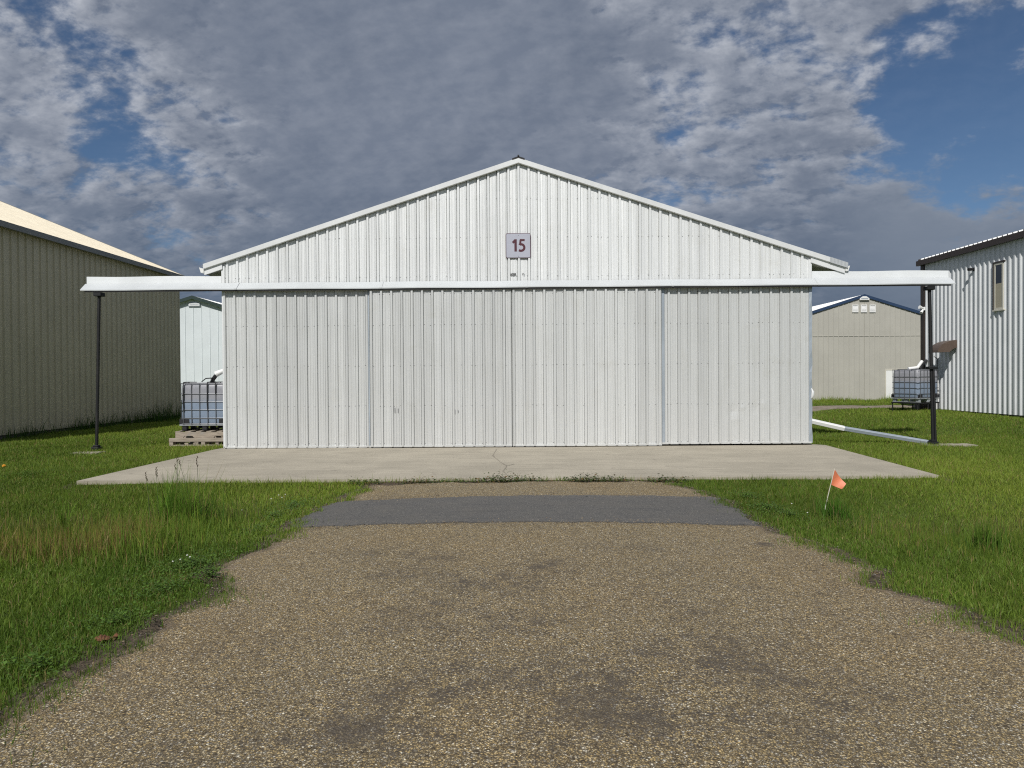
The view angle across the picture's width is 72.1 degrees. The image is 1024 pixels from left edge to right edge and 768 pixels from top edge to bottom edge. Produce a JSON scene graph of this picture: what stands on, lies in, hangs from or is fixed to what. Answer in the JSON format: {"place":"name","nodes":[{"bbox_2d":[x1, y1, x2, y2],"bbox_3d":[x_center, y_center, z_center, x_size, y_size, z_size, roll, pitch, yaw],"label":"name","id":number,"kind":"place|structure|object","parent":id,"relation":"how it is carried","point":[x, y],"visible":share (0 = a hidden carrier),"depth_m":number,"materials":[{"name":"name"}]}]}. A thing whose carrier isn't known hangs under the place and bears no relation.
{"place":"outdoors","nodes":[
{"label":"outdoors","id":0,"kind":"place"},
{"bbox_2d":[77,432,937,484],"bbox_3d":[0.133,1.455,19.617,13.869,0.150,17.200,0,1,0],"label":"concrete apron","id":1,"kind":"object","parent":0,"point":[741,461],"visible":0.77,"depth_m":12.79,"materials":[{"name":"grey concrete"}]},
{"bbox_2d":[80,155,955,449],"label":"aircraft hangar","id":2,"kind":"structure","parent":1,"relation":"on","point":[602,315],"depth_m":15.89,"materials":[{"name":"white metal"}]},
{"bbox_2d":[222,290,369,447],"bbox_3d":[-4.825,-0.362,15.939,3.442,3.617,0.099,0,1,0],"label":"sliding door","id":3,"kind":"structure","parent":2,"relation":"in","point":[296,364],"depth_m":15.92,"materials":[{"name":"white metal"}]},
{"bbox_2d":[369,289,511,446],"bbox_3d":[-1.606,-0.388,15.852,3.199,3.607,0.094,0,1,0],"label":"sliding door","id":4,"kind":"structure","parent":2,"relation":"in","point":[441,360],"depth_m":15.84,"materials":[{"name":"white metal"}]},
{"bbox_2d":[506,233,530,257],"bbox_3d":[0.141,-3.131,15.928,0.561,0.561,0.027,0,1,0],"label":"number sign","id":5,"kind":"object","parent":2,"relation":"attached to","point":[518,245],"visible":1,"depth_m":15.92,"materials":[{"name":"metal"}]},
{"bbox_2d":[512,288,661,445],"bbox_3d":[1.683,-0.411,15.837,3.365,3.607,0.094,0,1,0],"label":"sliding door","id":6,"kind":"structure","parent":2,"relation":"in","point":[587,363],"depth_m":15.83,"materials":[{"name":"white metal"}]},
{"bbox_2d":[661,287,813,443],"bbox_3d":[5.031,-0.445,15.880,3.532,3.587,0.139,0,1,0],"label":"sliding door","id":7,"kind":"structure","parent":2,"relation":"in","point":[737,361],"depth_m":15.88,"materials":[{"name":"white metal"}]},
{"bbox_2d":[0,481,1023,767],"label":"driveway","id":8,"kind":"structure","parent":0,"point":[798,657],"depth_m":3.98,"materials":[{"name":"beige gravel"}]},
{"bbox_2d":[289,495,761,527],"bbox_3d":[0.105,1.553,8.613,5.462,0.096,1.821,0,1,0],"label":"asphalt patch","id":9,"kind":"object","parent":8,"relation":"on","point":[598,508],"visible":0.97,"depth_m":8.46,"materials":[{"name":"grey asphalt"}]},
{"bbox_2d":[0,402,1023,766],"bbox_3d":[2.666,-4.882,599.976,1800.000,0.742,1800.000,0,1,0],"label":"ground","id":10,"kind":"structure","parent":0,"point":[154,626],"depth_m":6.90,"materials":[{"name":"green plant"}]},
{"bbox_2d":[52,482,82,531],"bbox_3d":[-5.545,1.527,8.786,0.503,0.864,0.334,0,1,12],"label":"grass clump","id":11,"kind":"object","parent":10,"relation":"on","point":[60,518],"visible":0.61,"depth_m":8.79,"materials":[{"name":"green plant"}]},
{"bbox_2d":[73,451,105,454],"bbox_3d":[-9.287,1.559,15.424,0.613,0.135,0.427,0,1,0],"label":"concrete footing","id":12,"kind":"object","parent":10,"relation":"on","point":[90,452],"visible":0.24,"depth_m":15.35,"materials":[{"name":"grey concrete"}]},
{"bbox_2d":[2,398,180,439],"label":"wall weeds","id":13,"kind":"object","parent":10,"relation":"on","point":[159,417],"depth_m":24.72,"materials":[{"name":"green plant"}]},
{"bbox_2d":[0,201,183,438],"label":"tan hangar","id":14,"kind":"structure","parent":10,"relation":"on","point":[48,329],"depth_m":22.52,"materials":[{"name":"metal"}]},
{"bbox_2d":[95,633,119,642],"bbox_3d":[-2.627,1.652,4.572,0.149,0.064,0.088,-1,1,-33],"label":"earth clod","id":15,"kind":"object","parent":10,"relation":"on","point":[103,637],"visible":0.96,"depth_m":4.55,"materials":[{"name":"brown soil"}]},
{"bbox_2d":[138,456,225,526],"bbox_3d":[-4.073,1.374,8.741,1.203,1.206,0.992,0,1,0],"label":"grass clump","id":16,"kind":"object","parent":10,"relation":"on","point":[177,501],"visible":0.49,"depth_m":8.61,"materials":[{"name":"green plant"}]},
{"bbox_2d":[169,436,222,446],"bbox_3d":[-7.352,1.405,17.324,1.620,0.245,1.150,0,1,0],"label":"wooden pallet","id":17,"kind":"object","parent":10,"relation":"on","point":[191,440],"visible":0.5,"depth_m":16.75,"materials":[{"name":"brown wood"}]},
{"bbox_2d":[175,428,222,437],"bbox_3d":[-7.375,1.202,17.372,1.360,0.155,1.060,0,1,0],"label":"wooden pallet","id":18,"kind":"object","parent":17,"relation":"on","point":[199,433],"visible":0.49,"depth_m":16.85,"materials":[{"name":"brown wood"}]},
{"bbox_2d":[179,381,222,430],"bbox_3d":[-7.431,0.527,17.480,1.231,1.185,1.049,0,1,1],"label":"water tote","id":19,"kind":"object","parent":18,"relation":"on","point":[202,405],"visible":0.62,"depth_m":17.00,"materials":[{"name":"plastic"}]},
{"bbox_2d":[180,296,222,392],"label":"mint hangar","id":20,"kind":"structure","parent":10,"relation":"on","point":[200,343],"depth_m":52.07,"materials":[{"name":"metal"}]},
{"bbox_2d":[188,303,199,306],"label":"name plate","id":21,"kind":"object","parent":20,"relation":"attached to","point":[193,304],"visible":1,"depth_m":51.93,"materials":[{"name":"white paint"}]},
{"bbox_2d":[172,482,241,525],"bbox_3d":[-3.744,1.502,8.651,0.772,0.866,0.835,0,1,43],"label":"grass clump","id":22,"kind":"object","parent":10,"relation":"on","point":[205,509],"visible":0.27,"depth_m":8.64,"materials":[{"name":"green plant"}]},
{"bbox_2d":[0,461,842,689],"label":"clover","id":23,"kind":"object","parent":10,"relation":"on","point":[213,572],"visible":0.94,"depth_m":5.85,"materials":[{"name":"green plant"}]},
{"bbox_2d":[0,484,1022,749],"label":"loose stones","id":24,"kind":"object","parent":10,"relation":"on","point":[468,570],"visible":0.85,"depth_m":6.96,"materials":[{"name":"beige stone"}]},
{"bbox_2d":[0,400,1023,527],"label":"grass","id":25,"kind":"structure","parent":10,"relation":"on","point":[931,461],"depth_m":11.27,"materials":[{"name":"green plant"}]},
{"bbox_2d":[0,498,1023,570],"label":"ditch grass","id":26,"kind":"structure","parent":10,"relation":"on","point":[102,537],"depth_m":7.42,"materials":[{"name":"green plant"}]},
{"bbox_2d":[346,469,692,485],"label":"weeds","id":27,"kind":"object","parent":10,"relation":"on","point":[574,479],"visible":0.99,"depth_m":10.84,"materials":[{"name":"green plant"}]},
{"bbox_2d":[825,469,845,508],"bbox_3d":[3.994,1.393,8.750,0.290,0.690,0.046,0,1,10],"label":"marker flag","id":28,"kind":"object","parent":10,"relation":"on","point":[838,481],"visible":0.95,"depth_m":8.75,"materials":[{"name":"orange fabric"}]},
{"bbox_2d":[812,488,869,525],"bbox_3d":[4.068,1.525,8.685,0.782,0.580,0.818,0,1,13],"label":"grass clump","id":29,"kind":"object","parent":10,"relation":"on","point":[834,509],"visible":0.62,"depth_m":8.70,"materials":[{"name":"green plant"}]},
{"bbox_2d":[812,395,909,402],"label":"wall grass","id":30,"kind":"structure","parent":10,"relation":"on","point":[829,399],"depth_m":40.86,"materials":[{"name":"green plant"}]},
{"bbox_2d":[812,294,919,399],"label":"beige hangar","id":31,"kind":"structure","parent":10,"relation":"on","point":[864,346],"depth_m":41.88,"materials":[{"name":"metal"}]},
{"bbox_2d":[885,369,896,399],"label":"door","id":32,"kind":"structure","parent":31,"relation":"in","point":[889,374],"depth_m":41.85,"materials":[{"name":"white paint"}]},
{"bbox_2d":[812,419,928,443],"bbox_3d":[8.285,1.101,16.340,2.594,0.597,0.152,0,1,10],"label":"drain pipe","id":33,"kind":"object","parent":10,"relation":"on","point":[857,430],"visible":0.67,"depth_m":16.31,"materials":[{"name":"white paint"}]},
{"bbox_2d":[891,402,938,410],"bbox_3d":[14.288,0.831,24.948,1.240,0.393,0.970,-1,1,-28],"label":"metal stand","id":34,"kind":"object","parent":10,"relation":"on","point":[912,403],"visible":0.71,"depth_m":24.69,"materials":[{"name":"black paint"}]},
{"bbox_2d":[891,369,938,402],"bbox_3d":[14.283,0.041,24.939,1.231,1.185,1.028,-1,1,-28],"label":"water tote","id":35,"kind":"object","parent":34,"relation":"on","point":[912,385],"visible":0.96,"depth_m":24.52,"materials":[{"name":"plastic"}]},
{"bbox_2d":[914,403,929,408],"bbox_3d":[15.166,0.821,25.894,0.520,0.400,0.400,0,1,0],"label":"wooden box","id":36,"kind":"object","parent":10,"relation":"on","point":[921,406],"visible":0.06,"depth_m":25.70,"materials":[{"name":"brown wood"}]},
{"bbox_2d":[922,443,975,446],"bbox_3d":[9.767,1.422,15.814,1.115,0.135,0.427,0,1,0],"label":"concrete footing","id":37,"kind":"object","parent":10,"relation":"on","point":[960,444],"visible":0.24,"depth_m":15.73,"materials":[{"name":"grey concrete"}]},
{"bbox_2d":[907,229,1023,417],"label":"white hangar","id":38,"kind":"structure","parent":10,"relation":"on","point":[978,333],"depth_m":23.12,"materials":[{"name":"metal"}]},
{"bbox_2d":[918,305,924,313],"bbox_3d":[15.261,-2.770,26.231,0.206,0.324,0.195,0,1,0],"label":"floodlight","id":39,"kind":"object","parent":38,"relation":"attached to","point":[922,308],"visible":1,"depth_m":26.20,"materials":[{"name":"white paint"}]},
{"bbox_2d":[992,260,1005,311],"bbox_3d":[15.351,-3.085,22.181,0.095,1.561,0.523,0,1,0],"label":"window","id":40,"kind":"structure","parent":38,"relation":"in","point":[997,267],"depth_m":22.19,"materials":[{"name":"white glass"}]},
{"bbox_2d":[940,510,1023,554],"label":"grass clump","id":41,"kind":"object","parent":10,"relation":"on","point":[987,536],"visible":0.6,"depth_m":6.98,"materials":[{"name":"green plant"}]},
{"bbox_2d":[0,0,1023,310],"label":"sky","id":42,"kind":"structure","parent":0,"point":[179,136],"materials":[{"name":"blue"}]},
{"bbox_2d":[812,405,913,411],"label":"gravel road","id":43,"kind":"structure","parent":0,"point":[816,408],"depth_m":28.10,"materials":[{"name":"grey gravel"}]}
]}

